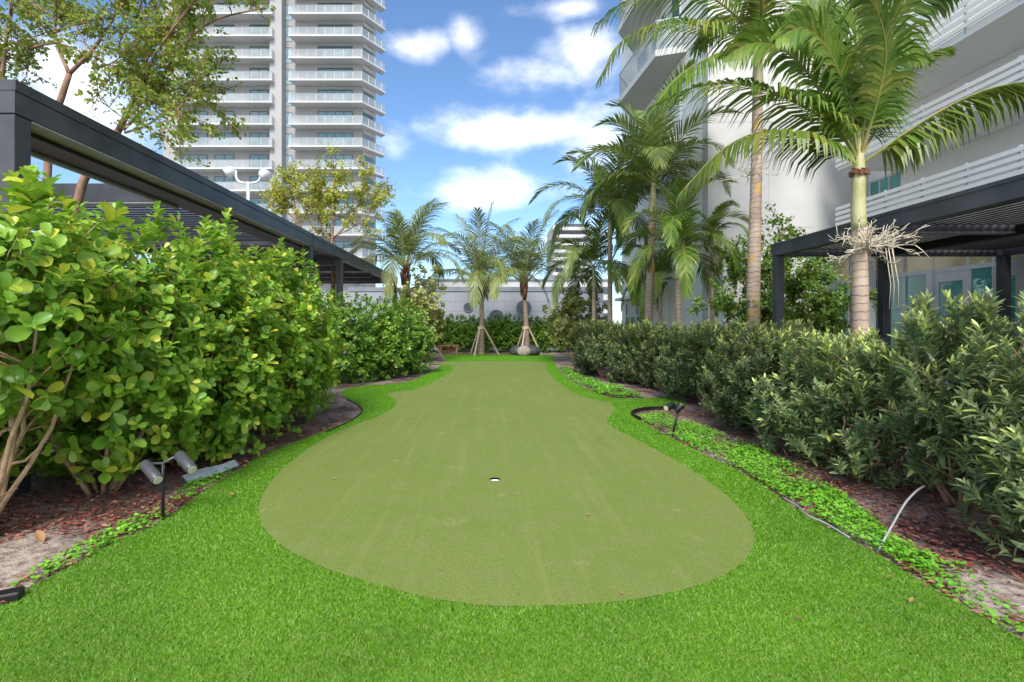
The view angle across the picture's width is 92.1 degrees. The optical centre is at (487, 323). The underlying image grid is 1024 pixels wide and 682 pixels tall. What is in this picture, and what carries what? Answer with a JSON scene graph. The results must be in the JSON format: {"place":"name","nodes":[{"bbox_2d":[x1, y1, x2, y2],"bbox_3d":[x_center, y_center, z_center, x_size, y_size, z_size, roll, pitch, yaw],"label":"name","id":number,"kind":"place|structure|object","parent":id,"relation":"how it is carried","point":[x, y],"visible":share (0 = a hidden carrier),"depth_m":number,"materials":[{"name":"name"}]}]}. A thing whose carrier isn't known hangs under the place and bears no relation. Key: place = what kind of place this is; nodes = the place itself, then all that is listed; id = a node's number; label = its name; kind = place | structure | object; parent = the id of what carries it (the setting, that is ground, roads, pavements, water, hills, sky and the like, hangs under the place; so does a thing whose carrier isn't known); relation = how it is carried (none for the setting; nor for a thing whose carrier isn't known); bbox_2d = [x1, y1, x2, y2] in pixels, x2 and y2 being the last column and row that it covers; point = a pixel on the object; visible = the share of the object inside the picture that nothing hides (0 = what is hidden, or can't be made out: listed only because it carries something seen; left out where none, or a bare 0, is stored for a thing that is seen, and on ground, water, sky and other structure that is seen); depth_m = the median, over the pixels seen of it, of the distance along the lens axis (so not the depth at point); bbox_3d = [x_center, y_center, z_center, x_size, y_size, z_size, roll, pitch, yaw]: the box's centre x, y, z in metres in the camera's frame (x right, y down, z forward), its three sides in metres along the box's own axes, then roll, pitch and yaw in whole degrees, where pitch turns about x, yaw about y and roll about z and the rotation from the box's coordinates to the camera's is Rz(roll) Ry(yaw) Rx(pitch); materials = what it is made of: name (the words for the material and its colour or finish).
{"place":"outdoors","nodes":[
{"label":"outdoors","id":0,"kind":"place"},
{"bbox_2d":[163,0,385,327],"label":"apartment tower","id":1,"kind":"structure","parent":0,"point":[310,87],"depth_m":70.98,"materials":[{"name":"white concrete"}]},
{"bbox_2d":[180,155,206,159],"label":"window","id":2,"kind":"structure","parent":1,"relation":"in","point":[202,157],"depth_m":71.59,"materials":[{"name":"blue glass"}]},
{"bbox_2d":[214,155,233,159],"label":"window","id":3,"kind":"structure","parent":1,"relation":"in","point":[216,157],"depth_m":71.59,"materials":[{"name":"blue glass"}]},
{"bbox_2d":[214,176,233,181],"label":"window","id":4,"kind":"structure","parent":1,"relation":"in","point":[216,178],"depth_m":71.59,"materials":[{"name":"blue glass"}]},
{"bbox_2d":[318,46,352,48],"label":"window","id":5,"kind":"structure","parent":1,"relation":"in","point":[319,47],"depth_m":71.59,"materials":[{"name":"blue glass"}]},
{"bbox_2d":[318,68,352,70],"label":"window","id":6,"kind":"structure","parent":1,"relation":"in","point":[319,69],"depth_m":71.59,"materials":[{"name":"blue glass"}]},
{"bbox_2d":[318,90,352,92],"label":"window","id":7,"kind":"structure","parent":1,"relation":"in","point":[319,91],"depth_m":71.59,"materials":[{"name":"blue glass"}]},
{"bbox_2d":[318,111,352,114],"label":"window","id":8,"kind":"structure","parent":1,"relation":"in","point":[319,112],"depth_m":71.59,"materials":[{"name":"blue glass"}]},
{"bbox_2d":[318,133,352,137],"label":"window","id":9,"kind":"structure","parent":1,"relation":"in","point":[320,135],"depth_m":71.59,"materials":[{"name":"blue glass"}]},
{"bbox_2d":[318,155,352,159],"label":"window","id":10,"kind":"structure","parent":1,"relation":"in","point":[343,157],"depth_m":71.59,"materials":[{"name":"blue glass"}]},
{"bbox_2d":[328,241,352,247],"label":"window","id":11,"kind":"structure","parent":1,"relation":"in","point":[338,243],"depth_m":71.59,"materials":[{"name":"blue glass"}]},
{"bbox_2d":[0,0,621,323],"label":"sky","id":12,"kind":"structure","parent":0,"point":[481,99],"materials":[{"name":"blue"}]},
{"bbox_2d":[348,287,603,349],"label":"garden wall","id":13,"kind":"structure","parent":0,"point":[456,301],"depth_m":32.00,"materials":[{"name":"paint"}]},
{"bbox_2d":[0,354,1023,681],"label":"lawn","id":14,"kind":"structure","parent":0,"point":[402,386],"depth_m":3.08,"materials":[{"name":"plant"}]},
{"bbox_2d":[258,361,753,605],"bbox_3d":[0.088,1.594,11.976,4.769,0.001,18.389,0,0,0],"label":"putting green","id":15,"kind":"object","parent":14,"relation":"on","point":[412,497],"visible":1,"depth_m":4.37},
{"bbox_2d":[0,350,1023,640],"bbox_3d":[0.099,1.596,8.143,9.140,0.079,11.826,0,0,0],"label":"mulch","id":16,"kind":"object","parent":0,"point":[970,557],"visible":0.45,"depth_m":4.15,"materials":[{"name":"wood"}]},
{"bbox_2d":[0,586,24,603],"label":"edging block","id":17,"kind":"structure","parent":16,"relation":"on","point":[12,594],"depth_m":2.83,"materials":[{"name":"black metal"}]},
{"bbox_2d":[0,531,100,589],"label":"sand","id":18,"kind":"structure","parent":16,"relation":"on","point":[18,560],"depth_m":3.37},
{"bbox_2d":[0,165,144,512],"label":"clusia shrub","id":19,"kind":"object","parent":16,"relation":"on","point":[36,310],"visible":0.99,"depth_m":3.62,"materials":[{"name":"green plant"}]},
{"bbox_2d":[31,305,134,476],"bbox_3d":[-4.851,0.432,5.344,1.603,2.410,1.981,0,0,41],"label":"clusia shrub","id":20,"kind":"object","parent":16,"relation":"on","point":[55,469],"visible":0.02,"depth_m":5.01,"materials":[{"name":"green plant"}]},
{"bbox_2d":[0,193,221,496],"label":"clusia shrub","id":21,"kind":"object","parent":16,"relation":"on","point":[156,384],"visible":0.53,"depth_m":4.43,"materials":[{"name":"green plant"}]},
{"bbox_2d":[7,467,230,585],"bbox_3d":[-2.809,1.567,4.185,0.349,0.072,2.541,0,0,0],"label":"ground cover","id":22,"kind":"object","parent":16,"relation":"on","point":[122,527],"visible":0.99,"depth_m":3.67,"materials":[{"name":"green plant"}]},
{"bbox_2d":[0,0,275,229],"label":"broadleaf tree","id":23,"kind":"object","parent":16,"relation":"on","point":[146,78],"visible":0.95,"depth_m":6.81,"materials":[{"name":"green plant"}]},
{"bbox_2d":[139,451,196,519],"bbox_3d":[-2.639,1.343,4.002,0.605,0.614,0.198,0,0,12],"label":"garden spotlight","id":24,"kind":"object","parent":16,"relation":"on","point":[155,476],"visible":0.96,"depth_m":3.98,"materials":[{"name":"black metal"}]},
{"bbox_2d":[79,208,290,470],"bbox_3d":[-3.544,0.201,5.753,2.267,2.887,1.738,0,0,0],"label":"clusia shrub","id":25,"kind":"object","parent":16,"relation":"on","point":[228,316],"visible":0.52,"depth_m":5.54,"materials":[{"name":"green plant"}]},
{"bbox_2d":[0,79,397,496],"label":"pergola","id":26,"kind":"object","parent":16,"relation":"on","point":[136,178],"visible":0.41,"depth_m":6.97,"materials":[{"name":"grey metal"}]},
{"bbox_2d":[182,460,238,481],"bbox_3d":[-2.896,1.545,5.184,0.140,0.079,0.617,0,0,20],"label":"edging strip","id":27,"kind":"object","parent":16,"relation":"on","point":[205,472],"visible":0.83,"depth_m":5.15,"materials":[{"name":"plastic"}]},
{"bbox_2d":[174,228,318,452],"bbox_3d":[-3.487,0.201,6.700,2.201,2.887,1.687,0,0,31],"label":"clusia shrub","id":28,"kind":"object","parent":16,"relation":"on","point":[278,408],"visible":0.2,"depth_m":6.53,"materials":[{"name":"green plant"}]},
{"bbox_2d":[211,244,348,430],"bbox_3d":[-3.423,0.218,7.498,2.341,2.852,1.817,0,0,8],"label":"clusia shrub","id":29,"kind":"object","parent":16,"relation":"on","point":[317,365],"visible":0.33,"depth_m":7.42,"materials":[{"name":"green plant"}]},
{"bbox_2d":[253,258,345,421],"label":"clusia shrub","id":30,"kind":"object","parent":16,"relation":"on","point":[319,399],"visible":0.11,"depth_m":8.26,"materials":[{"name":"green plant"}]},
{"bbox_2d":[256,160,345,226],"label":"yellow tree","id":31,"kind":"object","parent":16,"relation":"on","point":[283,202],"visible":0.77,"depth_m":18.91,"materials":[{"name":"green plant"}]},
{"bbox_2d":[276,143,396,304],"bbox_3d":[-5.474,-2.453,18.418,4.860,8.107,2.793,0,0,9],"label":"yellow tree","id":32,"kind":"object","parent":16,"relation":"on","point":[332,198],"visible":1,"depth_m":18.23,"materials":[{"name":"green plant"}]},
{"bbox_2d":[326,399,362,431],"bbox_3d":[-2.493,1.618,8.921,0.429,0.064,3.234,0,0,-11],"label":"garden edging","id":33,"kind":"object","parent":16,"relation":"on","point":[359,406],"visible":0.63,"depth_m":8.47,"materials":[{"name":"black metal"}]},
{"bbox_2d":[313,288,381,383],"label":"clusia shrub","id":34,"kind":"object","parent":16,"relation":"on","point":[363,354],"visible":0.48,"depth_m":13.19,"materials":[{"name":"green plant"}]},
{"bbox_2d":[350,292,417,381],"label":"clusia shrub","id":35,"kind":"object","parent":16,"relation":"on","point":[394,347],"visible":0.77,"depth_m":14.18,"materials":[{"name":"green plant"}]},
{"bbox_2d":[342,197,464,316],"bbox_3d":[-3.842,-2.156,22.386,5.739,7.613,5.792,0,0,0],"label":"coconut palm","id":36,"kind":"object","parent":16,"relation":"on","point":[409,243],"visible":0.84,"depth_m":21.90,"materials":[{"name":"plant"}]},
{"bbox_2d":[374,299,436,374],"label":"clusia shrub","id":37,"kind":"object","parent":16,"relation":"on","point":[424,339],"visible":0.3,"depth_m":15.80,"materials":[{"name":"green plant"}]},
{"bbox_2d":[396,262,446,362],"bbox_3d":[-2.778,-0.426,20.485,2.105,4.136,1.845,0,0,0],"label":"sea grape","id":38,"kind":"object","parent":16,"relation":"on","point":[418,297],"visible":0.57,"depth_m":20.28,"materials":[{"name":"green plant"}]},
{"bbox_2d":[435,313,461,349],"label":"clusia shrub","id":39,"kind":"object","parent":16,"relation":"on","point":[449,331],"visible":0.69,"depth_m":27.82,"materials":[{"name":"green plant"}]},
{"bbox_2d":[438,345,459,353],"bbox_3d":[-2.076,1.370,26.329,1.100,0.500,0.400,0,0,0],"label":"garden bench","id":40,"kind":"object","parent":16,"relation":"on","point":[448,349],"visible":0.82,"depth_m":26.43,"materials":[{"name":"brown wood"}]},
{"bbox_2d":[455,314,478,351],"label":"clusia shrub","id":41,"kind":"object","parent":16,"relation":"on","point":[467,331],"visible":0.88,"depth_m":27.76,"materials":[{"name":"green plant"}]},
{"bbox_2d":[413,197,550,353],"bbox_3d":[-0.429,-2.559,26.042,7.486,8.419,7.268,0,0,0],"label":"coconut palm","id":42,"kind":"object","parent":16,"relation":"on","point":[480,278],"visible":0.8,"depth_m":25.37,"materials":[{"name":"plant"}]},
{"bbox_2d":[470,326,498,354],"bbox_3d":[-0.177,0.900,25.929,1.609,1.539,1.707,0,0,0],"label":"tree brace","id":43,"kind":"object","parent":16,"relation":"on","point":[479,328],"visible":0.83,"depth_m":26.02,"materials":[{"name":"brown wood"}]},
{"bbox_2d":[473,316,499,351],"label":"clusia shrub","id":44,"kind":"object","parent":16,"relation":"on","point":[488,345],"visible":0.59,"depth_m":27.79,"materials":[{"name":"green plant"}]},
{"bbox_2d":[490,313,518,351],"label":"clusia shrub","id":45,"kind":"object","parent":16,"relation":"on","point":[504,330],"visible":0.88,"depth_m":27.84,"materials":[{"name":"green plant"}]},
{"bbox_2d":[453,210,591,346],"bbox_3d":[2.074,-2.164,26.119,7.604,7.631,7.923,0,0,0],"label":"coconut palm","id":46,"kind":"object","parent":16,"relation":"on","point":[528,263],"visible":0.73,"depth_m":25.35,"materials":[{"name":"plant"}]},
{"bbox_2d":[517,326,541,353],"bbox_3d":[2.154,0.899,25.937,1.450,1.537,1.537,0,0,0],"label":"tree brace","id":47,"kind":"object","parent":46,"relation":"attached to","point":[524,328],"visible":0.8,"depth_m":26.01,"materials":[{"name":"brown wood"}]},
{"bbox_2d":[517,345,530,355],"bbox_3d":[1.817,1.385,24.920,0.725,0.604,0.750,0,0,0],"label":"garden stone","id":48,"kind":"object","parent":16,"relation":"on","point":[523,350],"visible":0.91,"depth_m":24.62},
{"bbox_2d":[512,315,539,346],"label":"clusia shrub","id":49,"kind":"object","parent":16,"relation":"on","point":[519,328],"visible":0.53,"depth_m":27.80,"materials":[{"name":"green plant"}]},
{"bbox_2d":[528,345,540,355],"bbox_3d":[2.329,1.382,25.049,0.750,0.600,0.666,0,0,0],"label":"garden stone","id":50,"kind":"object","parent":16,"relation":"on","point":[535,350],"visible":0.68,"depth_m":24.82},
{"bbox_2d":[531,315,554,351],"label":"clusia shrub","id":51,"kind":"object","parent":16,"relation":"on","point":[544,344],"visible":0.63,"depth_m":27.74,"materials":[{"name":"green plant"}]},
{"bbox_2d":[548,316,576,351],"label":"clusia shrub","id":52,"kind":"object","parent":16,"relation":"on","point":[561,347],"visible":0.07,"depth_m":28.00,"materials":[{"name":"green plant"}]},
{"bbox_2d":[540,286,607,361],"bbox_3d":[3.761,0.015,20.956,3.114,3.258,2.308,0,0,0],"label":"sea grape","id":53,"kind":"object","parent":16,"relation":"on","point":[563,324],"visible":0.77,"depth_m":20.70,"materials":[{"name":"green plant"}]},
{"bbox_2d":[570,321,601,374],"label":"hedge shrub","id":54,"kind":"object","parent":16,"relation":"on","point":[579,361],"visible":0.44,"depth_m":15.38,"materials":[{"name":"green plant"}]},
{"bbox_2d":[541,207,658,319],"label":"palm tree","id":55,"kind":"object","parent":16,"relation":"on","point":[591,250],"visible":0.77,"depth_m":19.02,"materials":[{"name":"plant"}]},
{"bbox_2d":[581,318,619,378],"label":"hedge shrub","id":56,"kind":"object","parent":16,"relation":"on","point":[595,353],"visible":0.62,"depth_m":14.49,"materials":[{"name":"green plant"}]},
{"bbox_2d":[559,365,642,397],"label":"ground cover","id":57,"kind":"object","parent":16,"relation":"on","point":[609,387],"visible":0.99,"depth_m":12.19,"materials":[{"name":"green plant"}]},
{"bbox_2d":[528,131,680,335],"bbox_3d":[4.417,-2.668,18.481,5.657,8.637,5.265,0,0,0],"label":"palm tree","id":58,"kind":"object","parent":16,"relation":"on","point":[610,199],"visible":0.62,"depth_m":18.22,"materials":[{"name":"plant"}]},
{"bbox_2d":[605,325,636,383],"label":"hedge shrub","id":59,"kind":"object","parent":16,"relation":"on","point":[617,369],"visible":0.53,"depth_m":13.38,"materials":[{"name":"green plant"}]},
{"bbox_2d":[618,318,666,387],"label":"hedge shrub","id":60,"kind":"object","parent":16,"relation":"on","point":[639,340],"visible":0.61,"depth_m":12.66,"materials":[{"name":"green plant"}]},
{"bbox_2d":[620,241,688,324],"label":"palm tree","id":61,"kind":"object","parent":16,"relation":"on","point":[663,265],"visible":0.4,"depth_m":17.69,"materials":[{"name":"plant"}]},
{"bbox_2d":[571,57,743,322],"bbox_3d":[5.046,-3.041,15.584,5.064,9.611,5.480,0,0,0],"label":"palm tree","id":62,"kind":"object","parent":16,"relation":"on","point":[653,154],"visible":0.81,"depth_m":15.05,"materials":[{"name":"plant"}]},
{"bbox_2d":[631,406,683,420],"bbox_3d":[2.963,1.597,8.912,1.704,0.105,0.471,0,0,-45],"label":"garden edging","id":63,"kind":"object","parent":16,"relation":"on","point":[634,411],"visible":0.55,"depth_m":9.11,"materials":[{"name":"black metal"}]},
{"bbox_2d":[640,329,686,389],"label":"hedge shrub","id":64,"kind":"object","parent":16,"relation":"on","point":[648,357],"visible":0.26,"depth_m":11.77,"materials":[{"name":"green plant"}]},
{"bbox_2d":[651,402,683,436],"bbox_3d":[2.592,1.389,7.095,0.426,0.526,0.178,0,0,0],"label":"garden spotlight","id":65,"kind":"object","parent":16,"relation":"on","point":[678,408],"visible":0.98,"depth_m":7.04,"materials":[{"name":"black metal"}]},
{"bbox_2d":[652,321,716,399],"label":"hedge shrub","id":66,"kind":"object","parent":16,"relation":"on","point":[664,377],"visible":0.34,"depth_m":10.46,"materials":[{"name":"green plant"}]},
{"bbox_2d":[611,172,764,327],"bbox_3d":[5.305,-1.276,13.523,3.732,5.851,4.168,0,0,0],"label":"palm tree","id":67,"kind":"object","parent":16,"relation":"on","point":[675,225],"visible":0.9,"depth_m":13.04,"materials":[{"name":"plant"}]},
{"bbox_2d":[669,330,738,404],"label":"hedge shrub","id":68,"kind":"object","parent":16,"relation":"on","point":[686,371],"visible":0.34,"depth_m":9.64,"materials":[{"name":"green plant"}]},
{"bbox_2d":[685,199,747,324],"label":"palm tree","id":69,"kind":"object","parent":16,"relation":"on","point":[712,225],"visible":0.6,"depth_m":13.92,"materials":[{"name":"plant"}]},
{"bbox_2d":[693,316,751,415],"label":"hedge shrub","id":70,"kind":"object","parent":16,"relation":"on","point":[706,334],"visible":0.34,"depth_m":8.56,"materials":[{"name":"green plant"}]},
{"bbox_2d":[590,0,855,329],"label":"palm tree","id":71,"kind":"object","parent":16,"relation":"on","point":[713,26],"visible":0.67,"depth_m":11.06,"materials":[{"name":"plant"}]},
{"bbox_2d":[699,333,776,432],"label":"hedge shrub","id":72,"kind":"object","parent":16,"relation":"on","point":[723,398],"visible":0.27,"depth_m":7.49,"materials":[{"name":"green plant"}]},
{"bbox_2d":[725,318,823,443],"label":"hedge shrub","id":73,"kind":"object","parent":16,"relation":"on","point":[753,364],"visible":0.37,"depth_m":6.64,"materials":[{"name":"green plant"}]},
{"bbox_2d":[686,202,877,335],"bbox_3d":[6.937,-0.738,12.155,4.588,4.677,3.026,0,0,0],"label":"garden tree","id":74,"kind":"object","parent":16,"relation":"on","point":[823,312],"visible":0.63,"depth_m":11.67,"materials":[{"name":"green plant"}]},
{"bbox_2d":[637,411,938,579],"bbox_3d":[2.999,1.562,5.957,0.935,0.091,5.772,0,0,0],"label":"ground cover","id":75,"kind":"object","parent":16,"relation":"on","point":[817,496],"visible":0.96,"depth_m":4.62,"materials":[{"name":"green plant"}]},
{"bbox_2d":[782,496,849,537],"bbox_3d":[2.642,1.570,4.081,0.114,0.054,0.834,0,0,0],"label":"drip tube","id":76,"kind":"object","parent":16,"relation":"on","point":[839,531],"visible":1,"depth_m":3.90,"materials":[{"name":"plastic"}]},
{"bbox_2d":[739,326,897,468],"bbox_3d":[3.886,0.890,5.822,1.630,1.751,1.135,0,0,42],"label":"hedge shrub","id":77,"kind":"object","parent":16,"relation":"on","point":[772,403],"visible":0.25,"depth_m":5.84,"materials":[{"name":"green plant"}]},
{"bbox_2d":[642,0,1023,358],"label":"palm tree","id":78,"kind":"object","parent":16,"relation":"on","point":[861,79],"visible":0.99,"depth_m":6.46,"materials":[{"name":"plant"}]},
{"bbox_2d":[836,523,894,560],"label":"ground cover plant","id":79,"kind":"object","parent":16,"relation":"on","point":[864,543],"depth_m":3.63,"materials":[{"name":"plant"}]},
{"bbox_2d":[770,326,968,490],"bbox_3d":[3.914,0.862,5.116,1.142,1.702,1.779,0,0,-25],"label":"hedge shrub","id":80,"kind":"object","parent":16,"relation":"on","point":[857,449],"visible":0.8,"depth_m":5.03,"materials":[{"name":"green plant"}]},
{"bbox_2d":[771,173,1023,377],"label":"pergola","id":81,"kind":"object","parent":16,"relation":"on","point":[986,220],"visible":0.75,"depth_m":8.18,"materials":[{"name":"grey metal"}]},
{"bbox_2d":[878,485,925,551],"bbox_3d":[3.022,1.421,3.608,0.671,0.390,0.031,0,0,-27],"label":"drip tube","id":82,"kind":"object","parent":16,"relation":"on","point":[901,509],"visible":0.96,"depth_m":3.61,"materials":[{"name":"plastic"}]},
{"bbox_2d":[877,286,1023,514],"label":"hedge shrub","id":83,"kind":"object","parent":16,"relation":"on","point":[925,328],"visible":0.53,"depth_m":4.05,"materials":[{"name":"green plant"}]},
{"bbox_2d":[885,544,1023,631],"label":"ground cover","id":84,"kind":"object","parent":16,"relation":"on","point":[1019,627],"visible":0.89,"depth_m":2.95,"materials":[{"name":"green plant"}]},
{"bbox_2d":[934,564,1023,634],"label":"sand","id":85,"kind":"structure","parent":16,"relation":"on","point":[1005,589],"depth_m":2.92,"materials":[{"name":"sand"}]},
{"bbox_2d":[943,319,1023,562],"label":"hedge shrub","id":86,"kind":"object","parent":16,"relation":"on","point":[1001,444],"visible":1,"depth_m":3.24,"materials":[{"name":"green plant"}]},
{"bbox_2d":[422,279,612,320],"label":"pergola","id":87,"kind":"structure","parent":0,"point":[511,283],"depth_m":120.00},
{"bbox_2d":[547,224,590,278],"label":"apartment block","id":88,"kind":"structure","parent":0,"point":[574,231],"depth_m":209.90,"materials":[{"name":"concrete"}]},
{"label":"ground","id":89,"kind":"structure","parent":0,"visible":0},
{"bbox_2d":[223,166,271,200],"bbox_3d":[-14.654,-4.001,29.967,2.899,11.202,0.675,0,0,0],"label":"floodlight","id":90,"kind":"object","parent":89,"relation":"on","point":[231,171],"visible":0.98,"depth_m":29.91,"materials":[{"name":"white metal"}]},
{"bbox_2d":[615,0,1023,386],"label":"apartment building","id":91,"kind":"structure","parent":89,"relation":"on","point":[985,38],"depth_m":13.97,"materials":[{"name":"paint"}]},
{"bbox_2d":[625,302,635,327],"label":"window","id":92,"kind":"structure","parent":91,"relation":"in","point":[630,312],"depth_m":23.07,"materials":[{"name":"grey glass"}]},
{"bbox_2d":[714,275,723,325],"bbox_3d":[7.040,-0.050,14.980,0.280,2.900,0.040,0,0,0],"label":"window","id":93,"kind":"structure","parent":91,"relation":"in","point":[719,317],"depth_m":14.98,"materials":[{"name":"glass"}]},
{"bbox_2d":[836,283,848,338],"bbox_3d":[10.620,0.200,14.715,0.060,2.800,0.530,0,0,0],"label":"window","id":94,"kind":"structure","parent":91,"relation":"in","point":[845,316],"depth_m":14.62,"materials":[{"name":"glass"}]},
{"bbox_2d":[836,257,849,283],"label":"transom window","id":95,"kind":"structure","parent":91,"relation":"in","point":[846,271],"depth_m":14.65,"materials":[{"name":"glass"}]},
{"bbox_2d":[870,171,899,201],"bbox_3d":[11.575,-4.000,14.375,0.050,0.600,1.050,0,0,0],"label":"window","id":96,"kind":"structure","parent":91,"relation":"in","point":[877,186],"depth_m":14.37,"materials":[{"name":"glass"}]},
{"bbox_2d":[891,277,902,350],"bbox_3d":[10.620,0.200,12.950,0.060,2.800,0.800,0,0,0],"label":"window","id":97,"kind":"structure","parent":91,"relation":"in","point":[896,316],"depth_m":12.79,"materials":[{"name":"glass"}]},
{"bbox_2d":[891,257,903,277],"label":"transom window","id":98,"kind":"structure","parent":91,"relation":"in","point":[899,264],"depth_m":12.73,"materials":[{"name":"glass"}]},
{"bbox_2d":[903,274,925,351],"bbox_3d":[10.620,0.200,12.135,0.060,2.800,0.830,0,0,0],"label":"window","id":99,"kind":"structure","parent":91,"relation":"in","point":[912,285],"depth_m":12.31,"materials":[{"name":"glass"}]},
{"bbox_2d":[903,257,933,276],"bbox_3d":[10.620,-1.610,12.135,0.080,0.820,0.830,0,0,0],"label":"transom window","id":100,"kind":"structure","parent":91,"relation":"in","point":[913,266],"depth_m":12.17,"materials":[{"name":"glass"}]},
{"bbox_2d":[934,270,968,385],"bbox_3d":[10.620,0.191,11.285,0.060,2.778,0.862,0,0,0],"label":"door","id":101,"kind":"structure","parent":91,"relation":"in","point":[957,282],"depth_m":11.32,"materials":[{"name":"metal"}]},
{"bbox_2d":[933,257,969,272],"bbox_3d":[10.620,-1.610,11.285,0.080,0.820,0.870,0,0,0],"label":"transom window","id":102,"kind":"structure","parent":91,"relation":"in","point":[941,264],"depth_m":11.30,"materials":[{"name":"glass"}]},
{"bbox_2d":[969,267,993,386],"bbox_3d":[10.620,0.200,10.575,0.060,2.800,0.550,0,0,0],"label":"window","id":103,"kind":"structure","parent":91,"relation":"in","point":[979,278],"depth_m":10.61,"materials":[{"name":"glass"}]},
{"bbox_2d":[968,257,994,268],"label":"transom window","id":104,"kind":"structure","parent":91,"relation":"in","point":[975,262],"depth_m":10.58,"materials":[{"name":"glass"}]},
{"bbox_2d":[994,264,1018,351],"bbox_3d":[10.620,0.191,10.025,0.060,2.778,0.542,0,0,0],"label":"door","id":105,"kind":"structure","parent":91,"relation":"in","point":[1015,267],"depth_m":9.93,"materials":[{"name":"metal"}]},
{"bbox_2d":[994,254,1023,266],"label":"transom window","id":106,"kind":"structure","parent":91,"relation":"in","point":[1014,258],"depth_m":9.90,"materials":[{"name":"glass"}]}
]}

